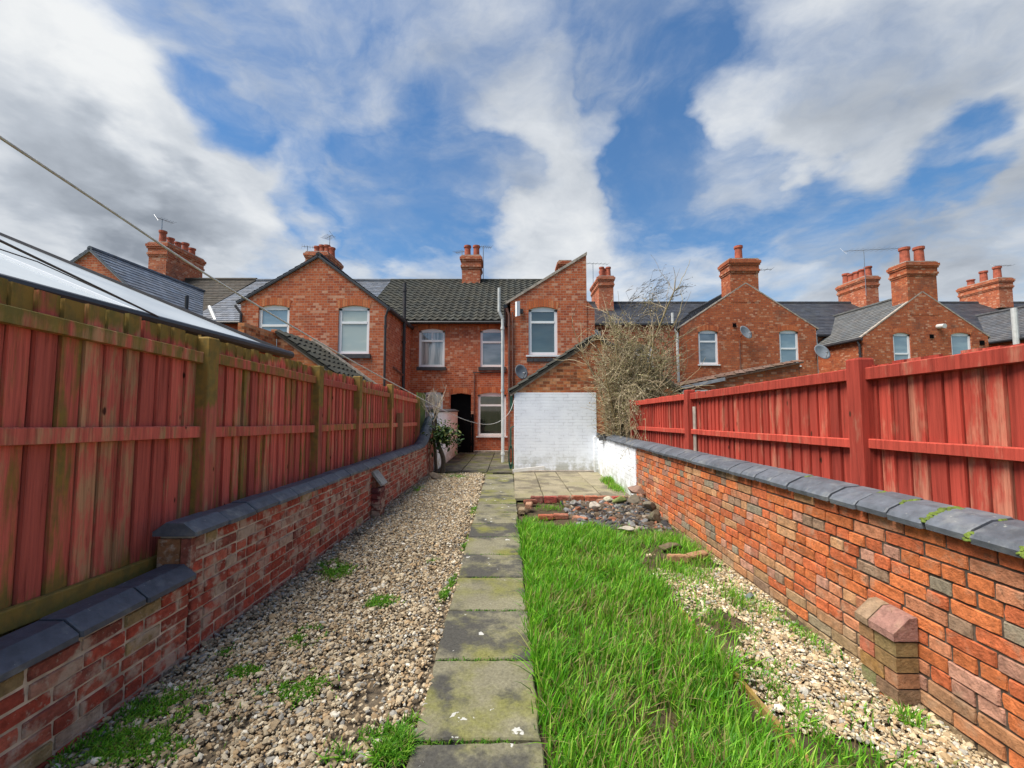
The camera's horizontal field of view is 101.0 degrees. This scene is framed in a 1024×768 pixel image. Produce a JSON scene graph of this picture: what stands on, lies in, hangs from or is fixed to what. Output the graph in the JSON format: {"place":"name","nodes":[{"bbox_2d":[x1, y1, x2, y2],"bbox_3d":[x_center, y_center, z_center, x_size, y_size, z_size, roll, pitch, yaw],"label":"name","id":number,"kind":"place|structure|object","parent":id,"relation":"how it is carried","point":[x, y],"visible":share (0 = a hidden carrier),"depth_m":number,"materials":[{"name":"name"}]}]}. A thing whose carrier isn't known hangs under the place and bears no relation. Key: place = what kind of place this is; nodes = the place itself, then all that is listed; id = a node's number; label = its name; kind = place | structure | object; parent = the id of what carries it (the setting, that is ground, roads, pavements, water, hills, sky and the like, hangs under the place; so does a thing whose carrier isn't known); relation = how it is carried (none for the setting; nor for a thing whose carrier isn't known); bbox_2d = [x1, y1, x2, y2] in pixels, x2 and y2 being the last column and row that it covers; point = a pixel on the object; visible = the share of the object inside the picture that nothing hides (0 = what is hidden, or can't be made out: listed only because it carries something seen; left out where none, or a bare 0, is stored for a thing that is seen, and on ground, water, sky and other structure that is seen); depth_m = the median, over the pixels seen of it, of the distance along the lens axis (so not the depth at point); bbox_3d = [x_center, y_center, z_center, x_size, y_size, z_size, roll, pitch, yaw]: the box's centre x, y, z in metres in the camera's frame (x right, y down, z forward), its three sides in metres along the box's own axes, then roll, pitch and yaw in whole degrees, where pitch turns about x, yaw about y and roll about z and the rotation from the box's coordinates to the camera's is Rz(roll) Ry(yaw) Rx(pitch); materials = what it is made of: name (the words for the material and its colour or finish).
{"place":"outdoors","nodes":[
{"label":"outdoors","id":0,"kind":"place"},
{"bbox_2d":[45,472,485,767],"bbox_3d":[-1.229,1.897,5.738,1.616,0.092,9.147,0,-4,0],"label":"gravel","id":1,"kind":"structure","parent":0,"point":[433,495],"depth_m":2.69,"materials":[{"name":"beige gravel"}]},
{"bbox_2d":[41,474,476,767],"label":"weeds","id":2,"kind":"object","parent":1,"relation":"on","point":[395,746],"visible":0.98,"depth_m":1.99,"materials":[{"name":"green plant"}]},
{"bbox_2d":[429,472,441,479],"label":"stone","id":3,"kind":"object","parent":1,"relation":"on","point":[433,475],"visible":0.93,"depth_m":9.42,"materials":[{"name":"grey stone"}]},
{"bbox_2d":[426,472,492,475],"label":"moss ground","id":4,"kind":"structure","parent":0,"point":[463,472],"depth_m":10.30,"materials":[{"name":"green plant"}]},
{"bbox_2d":[420,378,464,472],"bbox_3d":[-1.756,1.024,10.432,1.060,2.373,0.933,2,-4,-24],"label":"tree","id":5,"kind":"object","parent":4,"relation":"on","point":[439,436],"visible":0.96,"depth_m":10.43,"materials":[{"name":"green plant"}]},
{"bbox_2d":[406,474,544,767],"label":"path","id":6,"kind":"structure","parent":0,"point":[469,701],"depth_m":2.50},
{"bbox_2d":[412,503,527,746],"bbox_3d":[-0.162,1.794,4.416,0.657,0.031,5.083,0,-4,0],"label":"moss","id":7,"kind":"object","parent":6,"relation":"on","point":[427,741],"visible":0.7,"depth_m":1.95,"materials":[{"name":"green plant"}]},
{"bbox_2d":[438,452,512,473],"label":"yard paving","id":8,"kind":"structure","parent":0,"point":[469,462],"depth_m":12.09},
{"bbox_2d":[458,414,473,451],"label":"yard gate","id":9,"kind":"structure","parent":8,"relation":"on","point":[466,428],"depth_m":15.16,"materials":[{"name":"black paint"}]},
{"bbox_2d":[0,0,1023,300],"label":"sky","id":10,"kind":"structure","parent":0,"point":[798,134],"materials":[{"name":"blue"}]},
{"bbox_2d":[514,472,630,500],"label":"patio","id":11,"kind":"structure","parent":0,"point":[527,485],"depth_m":8.48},
{"bbox_2d":[513,466,543,471],"bbox_3d":[0.400,2.064,10.241,0.775,0.160,0.041,0,-4,3],"label":"plank","id":12,"kind":"object","parent":11,"relation":"on","point":[528,469],"visible":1,"depth_m":10.22,"materials":[{"name":"white wood"}]},
{"bbox_2d":[457,453,724,655],"bbox_3d":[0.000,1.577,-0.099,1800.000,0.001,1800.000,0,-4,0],"label":"ground","id":13,"kind":"structure","parent":0,"point":[519,502],"depth_m":7.26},
{"bbox_2d":[70,246,215,319],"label":"wing","id":14,"kind":"structure","parent":13,"relation":"on","point":[187,296],"depth_m":14.76,"materials":[{"name":"grey tile"}]},
{"bbox_2d":[0,232,293,358],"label":"lean to","id":15,"kind":"object","parent":13,"relation":"on","point":[26,272],"visible":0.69,"depth_m":3.80,"materials":[{"name":"white plastic"}]},
{"bbox_2d":[0,249,130,304],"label":"cable","id":16,"kind":"object","parent":15,"relation":"on","point":[52,268],"visible":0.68,"depth_m":2.33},
{"bbox_2d":[0,239,158,316],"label":"cable","id":17,"kind":"object","parent":15,"relation":"on","point":[54,266],"visible":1,"depth_m":2.47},
{"bbox_2d":[145,230,257,310],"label":"terraced house","id":18,"kind":"structure","parent":13,"relation":"on","point":[162,260],"depth_m":19.28,"materials":[{"name":"brick"}]},
{"bbox_2d":[155,216,175,229],"bbox_3d":[-15.862,-6.999,19.273,0.448,1.281,0.713,-1,-4,21],"label":"television aerial","id":19,"kind":"object","parent":18,"relation":"on","point":[164,220],"visible":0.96,"depth_m":19.20,"materials":[{"name":"grey metal"}]},
{"bbox_2d":[0,277,425,636],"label":"timber fence","id":20,"kind":"object","parent":13,"relation":"on","point":[123,437],"visible":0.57,"depth_m":2.58,"materials":[{"name":"brown wood"}]},
{"bbox_2d":[0,416,433,767],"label":"garden wall","id":21,"kind":"structure","parent":13,"relation":"on","point":[69,674],"depth_m":2.60,"materials":[{"name":"brick"}]},
{"bbox_2d":[202,244,390,329],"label":"terraced house","id":22,"kind":"structure","parent":13,"relation":"on","point":[226,312],"depth_m":18.77,"materials":[{"name":"tile"}]},
{"bbox_2d":[238,323,376,383],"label":"outhouse","id":23,"kind":"structure","parent":13,"relation":"on","point":[311,352],"depth_m":10.68,"materials":[{"name":"tile"}]},
{"bbox_2d":[234,252,414,391],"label":"wing","id":24,"kind":"structure","parent":13,"relation":"on","point":[320,297],"depth_m":12.79,"materials":[{"name":"brick"}]},
{"bbox_2d":[257,297,291,345],"bbox_3d":[-7.190,-1.755,12.784,1.060,1.722,0.111,0,-4,0],"label":"window","id":25,"kind":"structure","parent":24,"relation":"in","point":[268,322],"depth_m":12.81,"materials":[{"name":"white plastic"}]},
{"bbox_2d":[336,298,371,357],"bbox_3d":[-4.770,-1.683,12.748,1.060,1.832,0.175,0,-4,0],"label":"window","id":26,"kind":"structure","parent":24,"relation":"in","point":[353,320],"depth_m":12.79,"materials":[{"name":"white plastic"}]},
{"bbox_2d":[378,279,481,452],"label":"terraced house","id":27,"kind":"structure","parent":13,"relation":"on","point":[440,313],"depth_m":15.86,"materials":[{"name":"brick"}]},
{"bbox_2d":[416,324,445,369],"bbox_3d":[-3.005,-1.404,15.836,1.090,1.802,0.175,0,-4,0],"label":"window","id":28,"kind":"structure","parent":27,"relation":"in","point":[432,339],"depth_m":15.88,"materials":[{"name":"white plastic"}]},
{"bbox_2d":[424,392,442,417],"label":"window","id":29,"kind":"structure","parent":27,"relation":"in","point":[427,393],"depth_m":15.76,"materials":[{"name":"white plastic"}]},
{"bbox_2d":[428,409,458,468],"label":"yard wall","id":30,"kind":"structure","parent":13,"relation":"on","point":[450,454],"depth_m":12.78,"materials":[{"name":"white paint"}]},
{"bbox_2d":[460,245,570,452],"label":"terraced house","id":31,"kind":"structure","parent":13,"relation":"on","point":[487,370],"depth_m":15.84,"materials":[{"name":"brick"}]},
{"bbox_2d":[478,244,490,278],"bbox_3d":[-1.294,-5.782,20.328,0.612,1.982,0.448,1,-4,-17],"label":"television aerial","id":32,"kind":"object","parent":31,"relation":"attached to","point":[483,258],"visible":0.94,"depth_m":20.30,"materials":[{"name":"grey metal"}]},
{"bbox_2d":[478,324,505,369],"bbox_3d":[-0.735,-1.404,15.836,1.030,1.802,0.175,0,-4,0],"label":"window","id":33,"kind":"structure","parent":31,"relation":"in","point":[490,339],"depth_m":15.87,"materials":[{"name":"white plastic"}]},
{"bbox_2d":[476,387,507,436],"bbox_3d":[-0.745,1.034,15.694,1.170,1.877,0.155,0,-4,0],"label":"window","id":34,"kind":"structure","parent":31,"relation":"in","point":[489,403],"depth_m":15.72,"materials":[{"name":"white plastic"}]},
{"bbox_2d":[498,252,594,463],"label":"wing","id":35,"kind":"structure","parent":13,"relation":"on","point":[541,333],"depth_m":12.76,"materials":[{"name":"brick"}]},
{"bbox_2d":[514,301,522,316],"bbox_3d":[0.201,-2.245,12.636,0.259,0.500,0.262,0,-4,0],"label":"alarm box","id":36,"kind":"object","parent":35,"relation":"attached to","point":[518,311],"visible":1,"depth_m":12.58,"materials":[{"name":"white plastic"}]},
{"bbox_2d":[515,364,527,378],"bbox_3d":[0.306,-0.354,12.361,0.311,0.448,0.481,-1,-4,18],"label":"satellite dish","id":37,"kind":"object","parent":35,"relation":"attached to","point":[521,371],"visible":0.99,"depth_m":12.33,"materials":[{"name":"grey metal"}]},
{"bbox_2d":[526,299,559,361],"bbox_3d":[0.935,-1.612,12.758,1.030,1.892,0.145,0,-4,0],"label":"window","id":38,"kind":"structure","parent":35,"relation":"in","point":[542,319],"depth_m":12.78,"materials":[{"name":"white plastic"}]},
{"bbox_2d":[508,334,683,473],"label":"outhouse","id":39,"kind":"structure","parent":13,"relation":"on","point":[554,430],"depth_m":10.56,"materials":[{"name":"brick"}]},
{"bbox_2d":[0,135,514,424],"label":"washing line","id":40,"kind":"object","parent":39,"relation":"attached to","point":[85,194],"visible":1,"depth_m":1.78,"materials":[{"name":"beige fabric"}]},
{"bbox_2d":[508,395,513,468],"bbox_3d":[-0.016,1.216,10.745,0.154,1.884,0.228,0,-4,0],"label":"drainpipe","id":41,"kind":"object","parent":39,"relation":"attached to","point":[510,446],"visible":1,"depth_m":10.72,"materials":[{"name":"plastic"}]},
{"bbox_2d":[560,495,674,531],"bbox_3d":[1.463,1.867,6.289,1.360,0.285,1.800,0,-4,0],"label":"rubble","id":42,"kind":"object","parent":13,"relation":"on","point":[634,515],"visible":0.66,"depth_m":6.02,"materials":[{"name":"stone"}]},
{"bbox_2d":[557,495,570,502],"bbox_3d":[0.876,1.946,7.130,0.220,0.116,0.106,0,-4,2],"label":"loose brick","id":43,"kind":"object","parent":42,"relation":"on","point":[562,497],"visible":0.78,"depth_m":7.08,"materials":[{"name":"red brick"}]},
{"bbox_2d":[570,500,580,505],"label":"stone","id":44,"kind":"object","parent":42,"relation":"on","point":[574,502],"visible":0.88,"depth_m":6.63,"materials":[{"name":"grey stone"}]},
{"bbox_2d":[571,495,583,500],"bbox_3d":[1.104,1.938,7.116,0.220,0.115,0.105,0,-4,1],"label":"loose brick","id":45,"kind":"object","parent":42,"relation":"on","point":[577,497],"visible":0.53,"depth_m":7.07,"materials":[{"name":"red brick"}]},
{"bbox_2d":[572,515,587,519],"bbox_3d":[0.950,1.887,5.894,0.221,0.073,0.106,-3,-5,43],"label":"loose brick","id":46,"kind":"object","parent":42,"relation":"on","point":[577,516],"visible":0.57,"depth_m":5.89,"materials":[{"name":"brick"}]},
{"bbox_2d":[584,495,597,500],"bbox_3d":[1.332,1.937,7.102,0.221,0.116,0.106,0,-4,-3],"label":"loose brick","id":47,"kind":"object","parent":42,"relation":"on","point":[590,497],"visible":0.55,"depth_m":7.06,"materials":[{"name":"red brick"}]},
{"bbox_2d":[589,501,600,509],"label":"stone","id":48,"kind":"object","parent":42,"relation":"on","point":[594,505],"visible":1,"depth_m":6.22,"materials":[{"name":"white stone"}]},
{"bbox_2d":[603,496,612,501],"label":"stone","id":49,"kind":"object","parent":42,"relation":"on","point":[608,499],"visible":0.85,"depth_m":6.82,"materials":[{"name":"beige stone"}]},
{"bbox_2d":[612,496,626,502],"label":"stone","id":50,"kind":"object","parent":42,"relation":"on","point":[620,499],"visible":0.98,"depth_m":6.60,"materials":[{"name":"green stone"}]},
{"bbox_2d":[627,493,639,503],"bbox_3d":[1.880,1.764,6.447,0.186,0.187,0.241,-2,-4,29],"label":"stone","id":51,"kind":"object","parent":42,"relation":"on","point":[633,498],"visible":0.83,"depth_m":6.38,"materials":[{"name":"grey stone"}]},
{"bbox_2d":[627,485,644,493],"bbox_3d":[1.992,1.693,6.744,0.244,0.130,0.195,1,-4,-18],"label":"stone","id":52,"kind":"object","parent":42,"relation":"on","point":[636,489],"visible":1,"depth_m":6.72,"materials":[{"name":"brown stone"}]},
{"bbox_2d":[643,501,655,510],"bbox_3d":[1.978,1.772,6.121,0.207,0.169,0.181,3,-5,-43],"label":"stone","id":53,"kind":"object","parent":42,"relation":"on","point":[649,505],"visible":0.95,"depth_m":6.05,"materials":[{"name":"grey stone"}]},
{"bbox_2d":[647,509,660,521],"bbox_3d":[1.939,1.799,5.745,0.218,0.177,0.148,2,-4,-26],"label":"stone","id":54,"kind":"object","parent":42,"relation":"on","point":[654,515],"visible":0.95,"depth_m":5.68,"materials":[{"name":"grey stone"}]},
{"bbox_2d":[555,255,711,469],"bbox_3d":[2.682,-0.461,9.370,2.942,4.516,3.935,1,-4,-22],"label":"shrub","id":55,"kind":"object","parent":13,"relation":"on","point":[623,385],"visible":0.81,"depth_m":9.02,"materials":[{"name":"beige plant"}]},
{"bbox_2d":[595,323,676,382],"bbox_3d":[4.225,0.184,18.664,3.850,5.266,6.082,0,-4,0],"label":"brick extension","id":56,"kind":"object","parent":13,"relation":"on","point":[601,327],"visible":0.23,"depth_m":15.85,"materials":[{"name":"red brick"}]},
{"bbox_2d":[588,267,707,322],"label":"terraced house","id":57,"kind":"structure","parent":13,"relation":"on","point":[604,281],"depth_m":24.88,"materials":[{"name":"brown brick"}]},
{"bbox_2d":[675,360,803,393],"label":"outhouse","id":58,"kind":"structure","parent":13,"relation":"on","point":[779,370],"depth_m":13.03,"materials":[{"name":"grey tile"}]},
{"bbox_2d":[671,245,818,381],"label":"wing","id":59,"kind":"structure","parent":13,"relation":"on","point":[780,332],"depth_m":18.50,"materials":[{"name":"brick"}]},
{"bbox_2d":[697,325,719,365],"bbox_3d":[8.570,-1.690,18.469,0.980,1.782,0.155,0,-4,0],"label":"window","id":60,"kind":"structure","parent":59,"relation":"in","point":[707,339],"depth_m":18.50,"materials":[{"name":"white plastic"}]},
{"bbox_2d":[739,326,751,369],"bbox_3d":[10.030,-1.519,18.070,0.474,1.990,0.585,-1,-4,22],"label":"satellite dish","id":61,"kind":"object","parent":59,"relation":"attached to","point":[746,332],"visible":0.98,"depth_m":18.17,"materials":[{"name":"grey metal"}]},
{"bbox_2d":[778,325,801,366],"bbox_3d":[12.100,-1.665,18.468,0.960,1.832,0.155,0,-4,0],"label":"window","id":62,"kind":"structure","parent":59,"relation":"in","point":[788,340],"depth_m":18.50,"materials":[{"name":"white plastic"}]},
{"bbox_2d":[814,344,829,358],"bbox_3d":[13.267,-1.382,18.052,0.539,0.671,0.554,-3,-5,38],"label":"satellite dish","id":63,"kind":"object","parent":59,"relation":"attached to","point":[822,351],"visible":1,"depth_m":18.12,"materials":[{"name":"grey metal"}]},
{"bbox_2d":[593,433,1023,767],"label":"garden wall","id":64,"kind":"structure","parent":13,"relation":"on","point":[909,599],"depth_m":2.38,"materials":[{"name":"brick"}]},
{"bbox_2d":[630,343,1023,520],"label":"timber fence","id":65,"kind":"object","parent":13,"relation":"on","point":[948,429],"visible":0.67,"depth_m":2.69,"materials":[{"name":"red wood"}]},
{"bbox_2d":[692,407,696,450],"bbox_3d":[2.379,0.794,5.486,0.014,1.000,0.070,0,-4,0],"label":"timber batten","id":66,"kind":"object","parent":65,"relation":"attached to","point":[694,427],"visible":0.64,"depth_m":5.49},
{"bbox_2d":[776,266,880,341],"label":"terraced house","id":67,"kind":"structure","parent":13,"relation":"on","point":[852,293],"depth_m":25.13,"materials":[{"name":"brown brick"}]},
{"bbox_2d":[842,247,898,295],"bbox_3d":[21.109,-6.589,24.660,3.409,2.936,0.720,0,-4,0],"label":"television aerial","id":68,"kind":"object","parent":67,"relation":"attached to","point":[877,249],"visible":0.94,"depth_m":24.69,"materials":[{"name":"grey metal"}]},
{"bbox_2d":[816,246,990,372],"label":"wing","id":69,"kind":"structure","parent":13,"relation":"on","point":[912,317],"depth_m":18.84,"materials":[{"name":"brick"}]},
{"bbox_2d":[891,328,910,360],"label":"window","id":70,"kind":"structure","parent":69,"relation":"in","point":[901,344],"depth_m":18.81,"materials":[{"name":"white plastic"}]},
{"bbox_2d":[949,328,971,354],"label":"window","id":71,"kind":"structure","parent":69,"relation":"in","point":[960,341],"depth_m":18.82,"materials":[{"name":"white plastic"}]},
{"bbox_2d":[879,266,1015,331],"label":"terraced house","id":72,"kind":"structure","parent":13,"relation":"on","point":[985,295],"depth_m":25.23,"materials":[{"name":"brown brick"}]},
{"bbox_2d":[974,305,1023,346],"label":"wing","id":73,"kind":"structure","parent":13,"relation":"on","point":[1004,327],"depth_m":21.04,"materials":[{"name":"grey tile"}]},
{"bbox_2d":[1013,301,1023,306],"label":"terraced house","id":74,"kind":"structure","parent":13,"relation":"on","point":[1018,303],"depth_m":25.95,"materials":[{"name":"grey brick"}]},
{"bbox_2d":[516,503,975,767],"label":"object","id":75,"kind":"structure","parent":0,"point":[532,511],"depth_m":2.35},
{"bbox_2d":[518,507,525,514],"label":"loose brick","id":76,"kind":"object","parent":75,"relation":"on","point":[521,510],"visible":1,"depth_m":6.25,"materials":[{"name":"beige brick"}]},
{"bbox_2d":[525,502,532,508],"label":"loose brick","id":77,"kind":"object","parent":76,"relation":"on","point":[528,505],"visible":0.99,"depth_m":6.42,"materials":[{"name":"brick"}]},
{"bbox_2d":[523,499,536,503],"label":"loose brick","id":78,"kind":"object","parent":75,"relation":"on","point":[534,501],"visible":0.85,"depth_m":6.86,"materials":[{"name":"red brick"}]},
{"bbox_2d":[530,496,543,502],"bbox_3d":[0.420,1.946,7.111,0.220,0.116,0.106,0,-4,2],"label":"loose brick","id":79,"kind":"object","parent":75,"relation":"on","point":[539,499],"visible":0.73,"depth_m":7.06,"materials":[{"name":"red brick"}]},
{"bbox_2d":[538,514,553,519],"bbox_3d":[0.480,1.895,6.013,0.220,0.073,0.106,0,-4,-3],"label":"loose brick","id":80,"kind":"object","parent":75,"relation":"on","point":[549,516],"visible":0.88,"depth_m":5.97,"materials":[{"name":"red brick"}]},
{"bbox_2d":[544,496,556,503],"bbox_3d":[0.648,1.941,7.096,0.220,0.116,0.106,0,-4,-1],"label":"loose brick","id":81,"kind":"object","parent":75,"relation":"on","point":[550,499],"visible":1,"depth_m":7.05,"materials":[{"name":"red brick"}]},
{"bbox_2d":[553,513,568,519],"bbox_3d":[0.700,1.897,6.053,0.221,0.073,0.105,0,-4,2],"label":"loose brick","id":82,"kind":"object","parent":75,"relation":"on","point":[561,516],"visible":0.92,"depth_m":6.00,"materials":[{"name":"red brick"}]},
{"bbox_2d":[617,526,634,531],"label":"stone","id":83,"kind":"object","parent":75,"relation":"on","point":[629,528],"visible":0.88,"depth_m":5.31,"materials":[{"name":"beige stone"}]},
{"bbox_2d":[658,542,681,552],"bbox_3d":[1.732,1.797,4.633,0.234,0.119,0.144,-2,-4,34],"label":"stone","id":84,"kind":"object","parent":75,"relation":"on","point":[666,546],"visible":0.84,"depth_m":4.61,"materials":[{"name":"beige stone"}]},
{"bbox_2d":[667,553,688,562],"bbox_3d":[1.685,1.772,4.298,0.206,0.074,0.075,0,-4,7],"label":"edging stone","id":85,"kind":"object","parent":75,"relation":"on","point":[675,557],"visible":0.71,"depth_m":4.27,"materials":[{"name":"brick"}]},
{"bbox_2d":[507,516,853,767],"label":"grass","id":86,"kind":"structure","parent":75,"relation":"on","point":[578,581],"depth_m":2.41,"materials":[{"name":"green plant"}]},
{"bbox_2d":[686,550,707,561],"bbox_3d":[1.905,1.771,4.358,0.245,0.065,0.085,-4,9,-19],"label":"edging stone","id":87,"kind":"object","parent":75,"relation":"on","point":[701,553],"visible":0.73,"depth_m":4.34,"materials":[{"name":"brick"}]},
{"bbox_2d":[522,475,963,767],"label":"weeds","id":88,"kind":"object","parent":75,"relation":"on","point":[649,539],"visible":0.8,"depth_m":2.95,"materials":[{"name":"green plant"}]},
{"bbox_2d":[678,607,813,767],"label":"edging board","id":89,"kind":"object","parent":75,"relation":"on","point":[765,709],"visible":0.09,"depth_m":2.17,"materials":[{"name":"brown wood"}]},
{"bbox_2d":[646,553,1009,767],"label":"gravel","id":90,"kind":"structure","parent":75,"relation":"on","point":[941,738],"depth_m":2.32,"materials":[{"name":"beige gravel"}]},
{"bbox_2d":[745,592,753,598],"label":"stone","id":91,"kind":"object","parent":90,"relation":"on","point":[749,595],"visible":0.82,"depth_m":3.43,"materials":[{"name":"grey stone"}]}
]}

